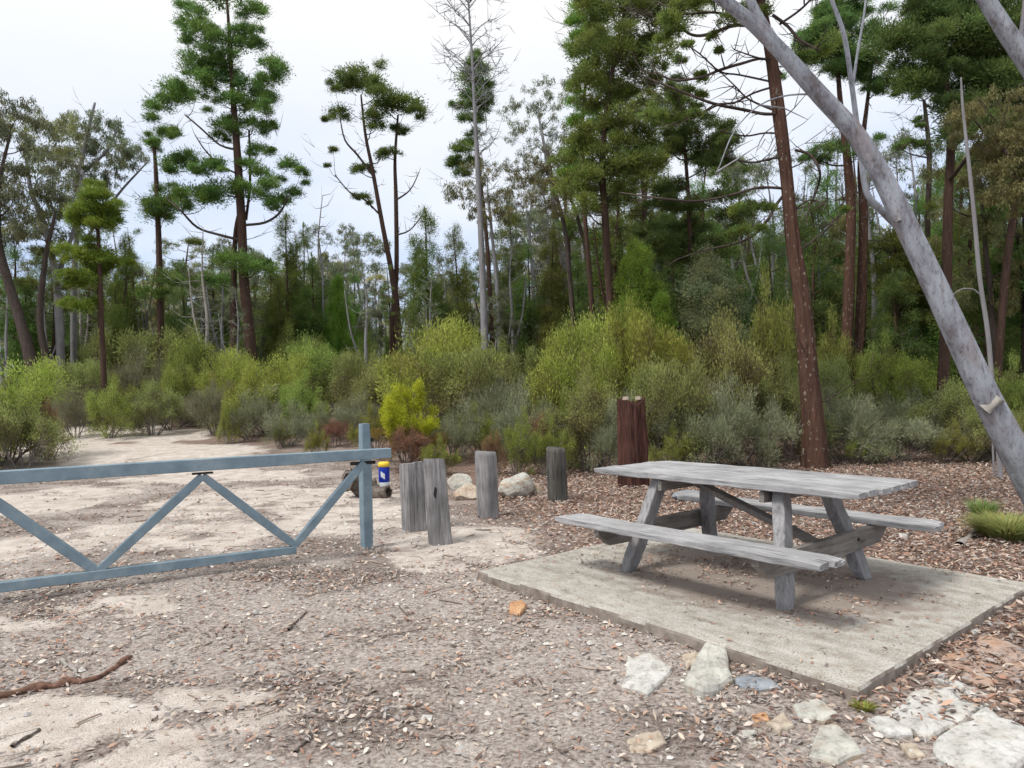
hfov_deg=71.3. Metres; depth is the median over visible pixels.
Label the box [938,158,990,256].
cypress tree
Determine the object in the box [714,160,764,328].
gum tree
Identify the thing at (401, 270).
gum tree
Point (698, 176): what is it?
cypress tree
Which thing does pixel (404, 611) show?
twig litter
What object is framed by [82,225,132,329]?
gum tree
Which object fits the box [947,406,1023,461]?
shrub
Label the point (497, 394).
shrub
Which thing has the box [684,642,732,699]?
rock
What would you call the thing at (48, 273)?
gum tree
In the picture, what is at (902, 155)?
gum tree
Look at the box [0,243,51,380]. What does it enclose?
cypress tree
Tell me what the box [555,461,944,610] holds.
picnic table
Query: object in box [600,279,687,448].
shrub
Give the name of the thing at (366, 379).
shrub
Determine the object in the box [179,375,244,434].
shrub
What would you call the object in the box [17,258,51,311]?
cypress tree
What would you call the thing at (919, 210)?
cypress tree
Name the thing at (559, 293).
cypress tree
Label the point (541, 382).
shrub
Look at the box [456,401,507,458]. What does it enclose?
shrub
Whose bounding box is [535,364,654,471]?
shrub
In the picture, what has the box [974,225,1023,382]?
cypress tree
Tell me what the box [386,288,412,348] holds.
dead tree
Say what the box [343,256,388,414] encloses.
gum tree
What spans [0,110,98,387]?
gum tree
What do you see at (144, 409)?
shrub
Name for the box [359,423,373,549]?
gate post
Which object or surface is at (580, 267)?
gum tree
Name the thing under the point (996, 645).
rock
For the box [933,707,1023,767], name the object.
rock
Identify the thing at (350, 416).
shrub
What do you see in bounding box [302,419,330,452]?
shrub
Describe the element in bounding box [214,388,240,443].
shrub
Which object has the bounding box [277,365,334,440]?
shrub
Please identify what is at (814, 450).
cypress tree
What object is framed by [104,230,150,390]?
cypress tree
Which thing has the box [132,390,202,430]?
shrub
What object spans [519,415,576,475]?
shrub
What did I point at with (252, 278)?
gum tree
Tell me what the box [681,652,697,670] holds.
rock
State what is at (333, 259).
gum tree
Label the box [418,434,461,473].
shrub
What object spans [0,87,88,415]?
gum tree
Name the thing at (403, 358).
shrub
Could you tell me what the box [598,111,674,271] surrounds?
cypress tree
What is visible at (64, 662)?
stick
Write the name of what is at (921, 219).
cypress tree
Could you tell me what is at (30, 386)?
shrub
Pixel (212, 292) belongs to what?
cypress tree
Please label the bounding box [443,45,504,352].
cypress tree
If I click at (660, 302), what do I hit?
cypress tree
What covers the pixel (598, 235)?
cypress tree
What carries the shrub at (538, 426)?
on the ground
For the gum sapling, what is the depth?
10.50 m
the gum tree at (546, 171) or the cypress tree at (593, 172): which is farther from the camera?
the gum tree at (546, 171)
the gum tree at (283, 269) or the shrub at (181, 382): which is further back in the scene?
the gum tree at (283, 269)
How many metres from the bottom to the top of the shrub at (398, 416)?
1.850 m
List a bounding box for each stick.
[10,728,40,748]
[60,657,80,676]
[287,611,306,630]
[294,731,317,752]
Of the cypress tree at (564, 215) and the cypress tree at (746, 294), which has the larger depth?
the cypress tree at (564, 215)
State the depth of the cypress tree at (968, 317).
17.93 m
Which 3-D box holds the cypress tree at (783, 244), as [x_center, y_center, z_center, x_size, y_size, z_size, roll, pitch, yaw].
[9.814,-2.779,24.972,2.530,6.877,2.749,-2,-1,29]
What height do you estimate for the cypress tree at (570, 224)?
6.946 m
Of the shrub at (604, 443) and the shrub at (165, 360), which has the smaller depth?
the shrub at (604, 443)
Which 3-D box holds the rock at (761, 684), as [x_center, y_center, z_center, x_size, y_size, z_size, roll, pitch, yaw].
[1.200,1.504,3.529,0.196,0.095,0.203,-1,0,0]
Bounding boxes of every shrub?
[0,349,73,465]
[0,385,87,468]
[0,391,24,467]
[31,393,72,461]
[38,354,121,426]
[44,381,98,437]
[56,342,92,383]
[71,333,122,384]
[83,373,147,440]
[84,320,184,384]
[89,372,156,423]
[112,341,164,405]
[120,376,192,435]
[126,395,148,423]
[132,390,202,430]
[146,319,218,421]
[154,341,219,383]
[157,346,210,426]
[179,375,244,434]
[191,343,261,429]
[192,347,265,375]
[208,347,314,438]
[213,380,285,441]
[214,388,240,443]
[224,325,266,361]
[257,342,290,377]
[257,397,318,446]
[263,317,332,401]
[271,329,355,415]
[272,416,290,448]
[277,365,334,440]
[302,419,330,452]
[305,417,350,447]
[306,387,380,440]
[320,347,382,423]
[329,328,380,398]
[336,353,438,424]
[344,402,387,448]
[368,309,510,436]
[370,376,449,462]
[372,422,462,473]
[380,344,429,405]
[406,340,520,429]
[418,395,487,461]
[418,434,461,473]
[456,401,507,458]
[457,365,537,443]
[474,428,507,476]
[483,340,541,416]
[486,384,563,461]
[493,334,532,386]
[502,404,542,475]
[508,334,541,374]
[513,307,601,452]
[518,411,567,470]
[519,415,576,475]
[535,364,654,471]
[544,385,587,469]
[549,303,639,462]
[570,385,635,475]
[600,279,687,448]
[606,350,720,463]
[647,319,712,448]
[648,370,759,465]
[648,419,699,461]
[678,295,797,461]
[704,382,804,467]
[732,257,819,439]
[748,348,842,463]
[750,370,848,449]
[786,350,867,444]
[797,386,907,463]
[816,301,855,433]
[828,408,953,462]
[844,432,890,464]
[852,323,918,432]
[865,381,950,447]
[880,342,966,428]
[886,372,979,454]
[930,411,995,460]
[930,416,982,463]
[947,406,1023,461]
[980,347,1023,444]
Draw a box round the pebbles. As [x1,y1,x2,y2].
[0,497,1023,767]
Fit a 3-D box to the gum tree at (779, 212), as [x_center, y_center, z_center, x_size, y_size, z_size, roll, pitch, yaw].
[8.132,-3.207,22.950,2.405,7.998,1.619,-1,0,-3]
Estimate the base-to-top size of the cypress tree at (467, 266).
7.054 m
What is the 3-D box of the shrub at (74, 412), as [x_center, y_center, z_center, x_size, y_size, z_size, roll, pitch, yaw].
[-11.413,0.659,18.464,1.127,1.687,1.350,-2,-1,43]
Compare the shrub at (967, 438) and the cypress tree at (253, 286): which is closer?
the shrub at (967, 438)
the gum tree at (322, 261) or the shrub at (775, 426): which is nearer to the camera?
the shrub at (775, 426)
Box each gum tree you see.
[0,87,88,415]
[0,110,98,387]
[0,253,23,396]
[0,262,35,384]
[26,266,57,358]
[45,89,151,365]
[46,290,94,346]
[62,250,81,352]
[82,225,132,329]
[133,269,156,338]
[146,258,189,325]
[172,260,199,334]
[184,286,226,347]
[196,238,267,336]
[200,241,239,352]
[214,296,269,359]
[215,286,253,383]
[266,252,303,296]
[285,241,318,323]
[302,223,338,338]
[308,251,348,330]
[323,223,393,320]
[323,252,365,317]
[331,240,364,338]
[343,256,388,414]
[357,279,391,358]
[381,257,432,353]
[398,278,416,349]
[403,278,448,338]
[414,276,441,399]
[418,271,455,321]
[427,150,539,358]
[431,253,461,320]
[461,287,476,322]
[470,203,554,300]
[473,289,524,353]
[490,230,527,365]
[492,72,581,321]
[498,132,606,393]
[504,169,551,340]
[509,199,581,305]
[526,169,564,323]
[559,243,598,315]
[563,182,614,320]
[590,206,615,333]
[611,196,668,283]
[624,210,679,282]
[632,207,659,287]
[713,0,1023,504]
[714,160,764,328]
[736,155,802,302]
[737,209,769,324]
[746,145,821,320]
[753,229,785,286]
[781,162,825,246]
[805,218,843,356]
[815,124,843,238]
[816,213,881,349]
[832,138,917,345]
[834,194,883,257]
[866,143,925,351]
[872,120,940,349]
[889,82,1023,247]
[916,154,1023,392]
[975,0,1023,78]
[992,219,1021,383]
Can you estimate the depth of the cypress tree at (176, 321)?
27.69 m
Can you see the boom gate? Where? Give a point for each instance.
(100, 571)
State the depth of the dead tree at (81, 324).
32.09 m
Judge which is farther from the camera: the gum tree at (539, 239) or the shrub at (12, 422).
the gum tree at (539, 239)
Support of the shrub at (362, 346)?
on the ground
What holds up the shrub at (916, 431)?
on the ground
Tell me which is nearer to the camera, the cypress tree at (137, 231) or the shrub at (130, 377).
the shrub at (130, 377)
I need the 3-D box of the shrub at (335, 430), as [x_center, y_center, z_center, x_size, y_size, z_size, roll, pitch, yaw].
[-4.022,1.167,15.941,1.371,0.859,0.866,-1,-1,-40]
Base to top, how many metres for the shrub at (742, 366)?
3.349 m
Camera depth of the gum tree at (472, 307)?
29.50 m
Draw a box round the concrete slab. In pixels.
[477,528,1023,701]
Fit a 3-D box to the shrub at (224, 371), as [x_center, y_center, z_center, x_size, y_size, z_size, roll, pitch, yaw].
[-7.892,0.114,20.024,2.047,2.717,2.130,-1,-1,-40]
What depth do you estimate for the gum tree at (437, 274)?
37.97 m
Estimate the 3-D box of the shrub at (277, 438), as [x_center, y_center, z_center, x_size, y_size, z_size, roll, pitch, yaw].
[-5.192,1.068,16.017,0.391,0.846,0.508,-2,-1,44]
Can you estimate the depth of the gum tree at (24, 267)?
32.84 m
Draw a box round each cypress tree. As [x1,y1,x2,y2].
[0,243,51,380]
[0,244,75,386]
[0,252,89,395]
[0,258,20,377]
[0,284,44,397]
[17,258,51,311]
[48,266,87,351]
[49,168,136,429]
[68,242,108,355]
[70,242,138,363]
[83,273,112,335]
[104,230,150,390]
[104,271,129,369]
[108,243,156,340]
[115,225,170,331]
[122,116,200,363]
[137,0,313,362]
[144,258,227,351]
[149,297,172,344]
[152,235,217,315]
[153,281,173,327]
[190,249,241,352]
[237,247,269,338]
[240,257,300,360]
[250,274,267,311]
[256,209,316,363]
[262,277,293,371]
[281,222,327,340]
[288,252,331,346]
[304,53,440,353]
[308,275,336,341]
[320,271,358,401]
[346,267,371,353]
[349,285,379,352]
[370,303,402,362]
[375,265,405,381]
[393,204,462,406]
[439,223,475,345]
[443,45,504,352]
[458,255,477,334]
[464,262,494,348]
[488,259,538,376]
[489,195,531,338]
[502,237,558,378]
[533,226,569,363]
[535,0,616,340]
[535,258,583,319]
[536,0,715,339]
[540,218,597,330]
[547,124,583,322]
[553,253,606,363]
[571,184,638,312]
[572,171,668,346]
[596,132,694,316]
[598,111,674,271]
[603,235,675,426]
[605,0,890,469]
[623,66,762,346]
[645,288,688,441]
[651,209,714,346]
[658,173,749,337]
[668,241,759,415]
[672,148,742,229]
[675,210,713,303]
[686,229,760,344]
[703,152,778,322]
[732,197,780,324]
[744,217,797,365]
[766,211,820,357]
[769,192,874,372]
[780,0,915,395]
[796,196,814,238]
[800,164,856,342]
[809,193,844,336]
[809,197,867,345]
[833,143,884,257]
[836,210,908,398]
[843,228,973,357]
[851,0,1023,427]
[852,267,937,409]
[856,42,980,377]
[879,186,954,349]
[882,249,914,358]
[904,231,981,395]
[906,144,1017,383]
[910,183,936,232]
[917,161,962,257]
[919,144,1020,403]
[926,211,1023,379]
[931,174,965,377]
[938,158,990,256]
[955,180,1022,396]
[958,178,1023,383]
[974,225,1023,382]
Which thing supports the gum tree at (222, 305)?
on the ground
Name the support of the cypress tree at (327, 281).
on the ground
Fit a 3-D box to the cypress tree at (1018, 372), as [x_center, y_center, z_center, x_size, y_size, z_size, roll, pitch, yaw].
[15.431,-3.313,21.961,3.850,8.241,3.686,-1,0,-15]
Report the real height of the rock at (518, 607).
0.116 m
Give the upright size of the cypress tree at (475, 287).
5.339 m
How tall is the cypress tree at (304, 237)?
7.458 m
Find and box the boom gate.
[0,448,390,592]
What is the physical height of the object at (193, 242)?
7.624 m
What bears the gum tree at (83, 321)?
on the ground
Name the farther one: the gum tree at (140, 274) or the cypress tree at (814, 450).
the gum tree at (140, 274)
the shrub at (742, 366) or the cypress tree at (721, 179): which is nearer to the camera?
the shrub at (742, 366)
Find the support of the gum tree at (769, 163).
on the ground
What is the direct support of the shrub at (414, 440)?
on the ground
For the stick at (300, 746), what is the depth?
3.03 m
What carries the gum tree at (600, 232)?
on the ground
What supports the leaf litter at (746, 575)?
on the concrete slab
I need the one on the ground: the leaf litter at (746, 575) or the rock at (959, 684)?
the rock at (959, 684)
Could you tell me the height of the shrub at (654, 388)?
2.286 m
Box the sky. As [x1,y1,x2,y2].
[0,0,1021,365]
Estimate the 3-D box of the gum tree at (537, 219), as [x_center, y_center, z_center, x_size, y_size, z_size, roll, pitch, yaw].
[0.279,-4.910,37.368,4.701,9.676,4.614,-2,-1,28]
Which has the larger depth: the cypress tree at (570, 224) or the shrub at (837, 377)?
the cypress tree at (570, 224)
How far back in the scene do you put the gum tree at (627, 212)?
43.38 m
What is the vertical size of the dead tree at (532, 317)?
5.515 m
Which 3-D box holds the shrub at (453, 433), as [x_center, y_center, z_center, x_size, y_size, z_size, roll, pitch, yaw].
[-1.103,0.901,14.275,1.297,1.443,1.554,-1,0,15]
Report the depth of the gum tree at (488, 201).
24.89 m
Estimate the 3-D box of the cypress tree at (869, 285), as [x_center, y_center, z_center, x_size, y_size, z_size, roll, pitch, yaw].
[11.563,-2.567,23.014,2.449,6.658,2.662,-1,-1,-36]
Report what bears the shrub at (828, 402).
on the ground
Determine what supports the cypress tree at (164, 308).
on the ground
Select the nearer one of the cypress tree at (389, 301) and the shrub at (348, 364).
the shrub at (348, 364)
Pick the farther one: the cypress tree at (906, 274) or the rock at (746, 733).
the cypress tree at (906, 274)
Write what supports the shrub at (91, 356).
on the ground
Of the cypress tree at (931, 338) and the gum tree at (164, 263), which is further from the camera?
the gum tree at (164, 263)
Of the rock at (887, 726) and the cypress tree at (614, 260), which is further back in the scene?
the cypress tree at (614, 260)
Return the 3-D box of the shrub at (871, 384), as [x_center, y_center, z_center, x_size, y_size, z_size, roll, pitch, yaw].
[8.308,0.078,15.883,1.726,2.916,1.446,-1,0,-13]
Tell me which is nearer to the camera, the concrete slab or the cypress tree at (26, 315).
the concrete slab
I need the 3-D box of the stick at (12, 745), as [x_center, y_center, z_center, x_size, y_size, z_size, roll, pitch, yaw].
[-2.133,1.552,3.125,0.025,0.020,0.155,-1,0,6]
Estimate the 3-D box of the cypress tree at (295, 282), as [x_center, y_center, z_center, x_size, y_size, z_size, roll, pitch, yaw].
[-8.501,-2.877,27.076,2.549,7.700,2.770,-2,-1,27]
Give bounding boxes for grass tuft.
[846,697,880,711]
[952,508,1023,542]
[962,497,1008,517]
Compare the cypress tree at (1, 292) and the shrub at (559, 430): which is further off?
the cypress tree at (1, 292)
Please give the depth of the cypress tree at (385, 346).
31.79 m
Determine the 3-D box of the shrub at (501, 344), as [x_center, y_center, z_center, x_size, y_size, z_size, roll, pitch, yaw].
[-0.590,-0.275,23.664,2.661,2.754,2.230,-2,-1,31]
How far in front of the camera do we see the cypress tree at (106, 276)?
38.15 m
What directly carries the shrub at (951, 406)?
on the ground
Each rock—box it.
[170,420,182,426]
[419,714,432,721]
[447,473,472,489]
[454,484,476,499]
[498,472,533,498]
[509,599,526,616]
[531,483,542,495]
[621,653,672,697]
[626,730,666,753]
[671,490,699,502]
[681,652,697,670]
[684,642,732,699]
[734,675,780,691]
[741,730,760,748]
[752,712,769,722]
[766,712,794,735]
[792,699,838,723]
[809,722,862,765]
[867,716,912,741]
[890,686,984,743]
[899,533,907,539]
[900,743,925,759]
[929,678,994,707]
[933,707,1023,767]
[939,650,993,690]
[971,628,980,634]
[972,635,1023,677]
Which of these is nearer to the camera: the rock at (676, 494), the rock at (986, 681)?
the rock at (986, 681)
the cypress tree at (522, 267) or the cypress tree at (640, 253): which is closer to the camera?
the cypress tree at (640, 253)
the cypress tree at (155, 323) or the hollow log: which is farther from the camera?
the cypress tree at (155, 323)
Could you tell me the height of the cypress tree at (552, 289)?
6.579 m
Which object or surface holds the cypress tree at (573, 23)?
on the ground
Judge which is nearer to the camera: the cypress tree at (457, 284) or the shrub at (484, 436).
the shrub at (484, 436)
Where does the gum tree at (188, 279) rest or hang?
on the ground
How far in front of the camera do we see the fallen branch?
6.56 m
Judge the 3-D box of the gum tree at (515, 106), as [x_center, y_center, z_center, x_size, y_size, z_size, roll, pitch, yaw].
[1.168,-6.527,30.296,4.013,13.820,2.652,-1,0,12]
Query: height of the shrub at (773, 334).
4.709 m
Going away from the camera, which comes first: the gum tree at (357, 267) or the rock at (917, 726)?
the rock at (917, 726)
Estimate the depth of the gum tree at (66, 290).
30.15 m
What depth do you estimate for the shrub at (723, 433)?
11.81 m
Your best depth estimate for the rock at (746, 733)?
3.03 m
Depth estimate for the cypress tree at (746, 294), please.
19.65 m
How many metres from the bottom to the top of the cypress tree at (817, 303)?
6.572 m
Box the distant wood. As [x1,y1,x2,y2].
[0,214,922,388]
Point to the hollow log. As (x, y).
(378, 491)
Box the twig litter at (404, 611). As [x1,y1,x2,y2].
[0,467,1023,767]
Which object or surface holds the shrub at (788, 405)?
on the ground
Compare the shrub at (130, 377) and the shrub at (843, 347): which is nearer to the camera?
the shrub at (843, 347)
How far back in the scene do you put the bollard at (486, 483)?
8.19 m
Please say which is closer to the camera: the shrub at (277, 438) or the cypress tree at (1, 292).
the shrub at (277, 438)
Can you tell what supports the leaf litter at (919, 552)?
on the ground
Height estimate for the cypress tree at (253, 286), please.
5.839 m
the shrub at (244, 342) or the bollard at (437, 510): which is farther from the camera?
the shrub at (244, 342)
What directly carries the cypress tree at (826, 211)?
on the ground
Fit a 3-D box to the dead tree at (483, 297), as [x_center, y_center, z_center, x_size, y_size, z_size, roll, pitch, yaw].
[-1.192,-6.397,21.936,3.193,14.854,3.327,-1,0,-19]
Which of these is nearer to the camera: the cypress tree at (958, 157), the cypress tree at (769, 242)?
the cypress tree at (769, 242)
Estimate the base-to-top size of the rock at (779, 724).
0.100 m
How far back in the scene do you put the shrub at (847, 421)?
12.70 m
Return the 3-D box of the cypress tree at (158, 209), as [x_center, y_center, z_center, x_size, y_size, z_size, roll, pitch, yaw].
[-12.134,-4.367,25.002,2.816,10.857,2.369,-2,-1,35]
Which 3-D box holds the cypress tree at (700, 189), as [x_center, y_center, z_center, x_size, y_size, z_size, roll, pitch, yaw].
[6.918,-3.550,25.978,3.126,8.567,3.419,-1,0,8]
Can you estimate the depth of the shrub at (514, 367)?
17.84 m
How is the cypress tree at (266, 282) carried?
on the ground
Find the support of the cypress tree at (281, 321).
on the ground
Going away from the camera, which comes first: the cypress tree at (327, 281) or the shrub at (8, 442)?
the shrub at (8, 442)
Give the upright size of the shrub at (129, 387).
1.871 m
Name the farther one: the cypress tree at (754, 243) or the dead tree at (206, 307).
the cypress tree at (754, 243)
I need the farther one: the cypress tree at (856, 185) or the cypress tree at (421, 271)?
the cypress tree at (856, 185)
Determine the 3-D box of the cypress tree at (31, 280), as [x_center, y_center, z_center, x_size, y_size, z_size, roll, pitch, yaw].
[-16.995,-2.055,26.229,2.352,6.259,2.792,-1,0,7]
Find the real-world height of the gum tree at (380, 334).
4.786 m
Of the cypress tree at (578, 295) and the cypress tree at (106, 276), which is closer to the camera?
the cypress tree at (578, 295)
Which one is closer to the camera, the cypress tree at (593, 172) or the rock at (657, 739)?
the rock at (657, 739)
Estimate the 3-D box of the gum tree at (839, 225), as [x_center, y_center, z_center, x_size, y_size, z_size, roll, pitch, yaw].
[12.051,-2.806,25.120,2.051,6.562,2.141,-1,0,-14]
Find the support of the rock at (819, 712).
on the ground
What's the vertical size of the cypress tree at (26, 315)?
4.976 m
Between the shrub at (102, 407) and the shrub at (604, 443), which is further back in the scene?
the shrub at (102, 407)
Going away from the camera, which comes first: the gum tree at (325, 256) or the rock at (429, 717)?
the rock at (429, 717)
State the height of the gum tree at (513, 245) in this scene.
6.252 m
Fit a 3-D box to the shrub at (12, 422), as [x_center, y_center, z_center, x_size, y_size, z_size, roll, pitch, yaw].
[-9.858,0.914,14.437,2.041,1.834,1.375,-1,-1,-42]
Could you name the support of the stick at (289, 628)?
on the ground
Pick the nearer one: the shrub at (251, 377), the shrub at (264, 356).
the shrub at (251, 377)
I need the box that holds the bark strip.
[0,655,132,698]
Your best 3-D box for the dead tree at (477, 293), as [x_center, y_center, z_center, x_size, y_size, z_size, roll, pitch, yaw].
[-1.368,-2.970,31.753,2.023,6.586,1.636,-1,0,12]
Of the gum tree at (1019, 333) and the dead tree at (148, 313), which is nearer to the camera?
the gum tree at (1019, 333)
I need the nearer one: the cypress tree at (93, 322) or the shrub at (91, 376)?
the shrub at (91, 376)
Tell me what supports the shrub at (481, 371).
on the ground
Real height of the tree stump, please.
1.456 m
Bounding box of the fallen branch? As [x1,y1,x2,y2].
[955,529,977,546]
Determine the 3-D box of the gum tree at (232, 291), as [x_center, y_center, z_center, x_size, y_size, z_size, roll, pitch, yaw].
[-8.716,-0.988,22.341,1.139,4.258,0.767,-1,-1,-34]
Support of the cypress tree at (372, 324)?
on the ground
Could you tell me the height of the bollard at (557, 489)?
0.847 m
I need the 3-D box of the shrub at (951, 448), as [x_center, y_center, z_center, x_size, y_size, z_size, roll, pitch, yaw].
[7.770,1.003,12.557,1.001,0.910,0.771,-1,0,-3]
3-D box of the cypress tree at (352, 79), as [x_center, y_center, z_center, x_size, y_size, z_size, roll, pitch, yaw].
[-5.172,-5.868,26.904,5.271,13.233,3.532,-1,-1,-25]
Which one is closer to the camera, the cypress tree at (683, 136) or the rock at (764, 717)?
the rock at (764, 717)
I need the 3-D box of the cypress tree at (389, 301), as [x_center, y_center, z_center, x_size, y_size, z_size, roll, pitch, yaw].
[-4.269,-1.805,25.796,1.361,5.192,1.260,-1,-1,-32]
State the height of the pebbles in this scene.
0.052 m
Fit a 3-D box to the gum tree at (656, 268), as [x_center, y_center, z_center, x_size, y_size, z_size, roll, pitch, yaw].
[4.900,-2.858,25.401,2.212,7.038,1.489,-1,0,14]
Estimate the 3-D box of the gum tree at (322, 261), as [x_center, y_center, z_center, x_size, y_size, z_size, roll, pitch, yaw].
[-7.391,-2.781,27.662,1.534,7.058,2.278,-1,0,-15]
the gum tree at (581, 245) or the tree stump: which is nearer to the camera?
the tree stump
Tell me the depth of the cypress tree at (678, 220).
26.77 m
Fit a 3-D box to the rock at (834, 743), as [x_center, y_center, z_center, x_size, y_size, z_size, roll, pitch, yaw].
[1.339,1.498,2.917,0.186,0.107,0.344,-2,-1,32]
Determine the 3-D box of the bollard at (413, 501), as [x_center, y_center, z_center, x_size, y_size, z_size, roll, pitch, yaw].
[-1.067,1.266,7.702,0.235,0.862,0.229,-1,-1,-32]
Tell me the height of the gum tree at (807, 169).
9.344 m
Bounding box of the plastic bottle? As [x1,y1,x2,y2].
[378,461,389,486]
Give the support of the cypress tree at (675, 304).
on the ground
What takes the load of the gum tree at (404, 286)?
on the ground
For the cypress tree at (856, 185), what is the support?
on the ground
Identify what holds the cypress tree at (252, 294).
on the ground
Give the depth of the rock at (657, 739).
2.95 m
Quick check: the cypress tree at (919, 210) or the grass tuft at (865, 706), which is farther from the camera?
the cypress tree at (919, 210)
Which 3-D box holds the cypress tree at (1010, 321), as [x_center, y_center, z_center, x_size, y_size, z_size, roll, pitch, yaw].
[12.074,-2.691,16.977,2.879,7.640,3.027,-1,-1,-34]
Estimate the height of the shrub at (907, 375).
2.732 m
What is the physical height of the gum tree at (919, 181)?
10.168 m
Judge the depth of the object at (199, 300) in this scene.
27.52 m
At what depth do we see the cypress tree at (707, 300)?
16.74 m
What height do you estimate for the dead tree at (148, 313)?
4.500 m
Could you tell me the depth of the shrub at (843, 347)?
16.30 m
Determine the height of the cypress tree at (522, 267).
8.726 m
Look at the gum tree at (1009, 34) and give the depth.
8.97 m
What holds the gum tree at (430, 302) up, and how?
on the ground
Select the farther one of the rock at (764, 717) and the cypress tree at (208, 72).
the cypress tree at (208, 72)
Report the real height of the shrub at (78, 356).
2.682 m
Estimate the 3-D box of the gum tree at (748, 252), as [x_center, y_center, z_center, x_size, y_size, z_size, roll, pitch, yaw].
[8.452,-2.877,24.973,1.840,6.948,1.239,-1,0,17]
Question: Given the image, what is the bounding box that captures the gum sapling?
[954,77,1002,479]
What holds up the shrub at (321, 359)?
on the ground
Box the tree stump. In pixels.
[617,396,649,487]
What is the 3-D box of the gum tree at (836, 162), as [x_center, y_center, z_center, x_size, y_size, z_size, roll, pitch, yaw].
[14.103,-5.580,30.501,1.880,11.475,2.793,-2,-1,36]
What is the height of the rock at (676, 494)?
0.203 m
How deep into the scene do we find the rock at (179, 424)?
20.24 m
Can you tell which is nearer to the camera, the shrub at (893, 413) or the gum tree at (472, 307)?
the shrub at (893, 413)
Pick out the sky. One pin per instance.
(108, 52)
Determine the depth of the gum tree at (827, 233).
21.38 m
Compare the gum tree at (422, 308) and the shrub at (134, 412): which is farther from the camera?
the gum tree at (422, 308)
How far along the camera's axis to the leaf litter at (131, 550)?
8.67 m
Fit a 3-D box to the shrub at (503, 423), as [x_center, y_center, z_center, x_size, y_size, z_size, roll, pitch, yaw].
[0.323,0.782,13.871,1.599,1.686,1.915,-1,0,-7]
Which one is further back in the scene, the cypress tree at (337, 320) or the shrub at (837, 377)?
the cypress tree at (337, 320)
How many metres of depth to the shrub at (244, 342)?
29.64 m
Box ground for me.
[0,376,1023,767]
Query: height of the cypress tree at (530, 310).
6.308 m
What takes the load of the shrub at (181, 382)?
on the ground
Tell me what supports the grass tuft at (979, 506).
on the ground
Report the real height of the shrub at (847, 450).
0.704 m
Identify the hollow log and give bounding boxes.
[342,468,392,497]
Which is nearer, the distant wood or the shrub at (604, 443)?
the shrub at (604, 443)
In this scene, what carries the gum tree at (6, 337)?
on the ground
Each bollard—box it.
[399,461,426,532]
[423,458,451,545]
[475,451,498,519]
[546,446,567,502]
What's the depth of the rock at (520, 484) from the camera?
9.73 m
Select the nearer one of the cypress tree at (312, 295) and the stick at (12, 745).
the stick at (12, 745)
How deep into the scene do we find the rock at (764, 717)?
3.17 m
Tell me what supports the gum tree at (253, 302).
on the ground
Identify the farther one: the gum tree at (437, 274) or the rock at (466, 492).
the gum tree at (437, 274)
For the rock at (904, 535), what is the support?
on the ground
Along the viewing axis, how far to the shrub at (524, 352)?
28.64 m
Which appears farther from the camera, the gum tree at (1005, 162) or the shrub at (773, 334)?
the shrub at (773, 334)
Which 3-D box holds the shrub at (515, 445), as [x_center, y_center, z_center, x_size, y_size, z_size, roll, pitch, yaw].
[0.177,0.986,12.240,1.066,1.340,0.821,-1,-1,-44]
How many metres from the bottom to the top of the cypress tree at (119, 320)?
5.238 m
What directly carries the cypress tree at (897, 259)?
on the ground
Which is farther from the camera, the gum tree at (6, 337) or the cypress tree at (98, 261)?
the gum tree at (6, 337)
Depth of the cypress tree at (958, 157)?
23.96 m
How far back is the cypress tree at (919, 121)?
21.01 m
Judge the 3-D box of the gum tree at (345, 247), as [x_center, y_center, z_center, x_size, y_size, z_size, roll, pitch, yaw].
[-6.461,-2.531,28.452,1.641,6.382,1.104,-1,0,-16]
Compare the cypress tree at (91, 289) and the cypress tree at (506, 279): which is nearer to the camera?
the cypress tree at (91, 289)
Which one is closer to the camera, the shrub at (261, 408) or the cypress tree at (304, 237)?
the shrub at (261, 408)
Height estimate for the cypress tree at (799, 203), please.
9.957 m
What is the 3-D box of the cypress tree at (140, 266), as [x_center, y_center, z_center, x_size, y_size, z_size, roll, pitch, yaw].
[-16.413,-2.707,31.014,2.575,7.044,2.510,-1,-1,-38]
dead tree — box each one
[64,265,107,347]
[127,297,156,342]
[163,216,228,371]
[277,186,335,320]
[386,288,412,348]
[428,0,518,351]
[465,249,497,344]
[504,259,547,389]
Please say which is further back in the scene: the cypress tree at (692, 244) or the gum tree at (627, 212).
the gum tree at (627, 212)
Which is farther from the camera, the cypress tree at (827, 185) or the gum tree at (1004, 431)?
the cypress tree at (827, 185)
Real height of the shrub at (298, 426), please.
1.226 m
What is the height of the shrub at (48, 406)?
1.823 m
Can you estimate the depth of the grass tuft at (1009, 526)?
6.61 m
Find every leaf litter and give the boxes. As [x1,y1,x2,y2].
[0,453,1023,571]
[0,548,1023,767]
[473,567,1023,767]
[479,443,1023,730]
[503,537,1001,670]

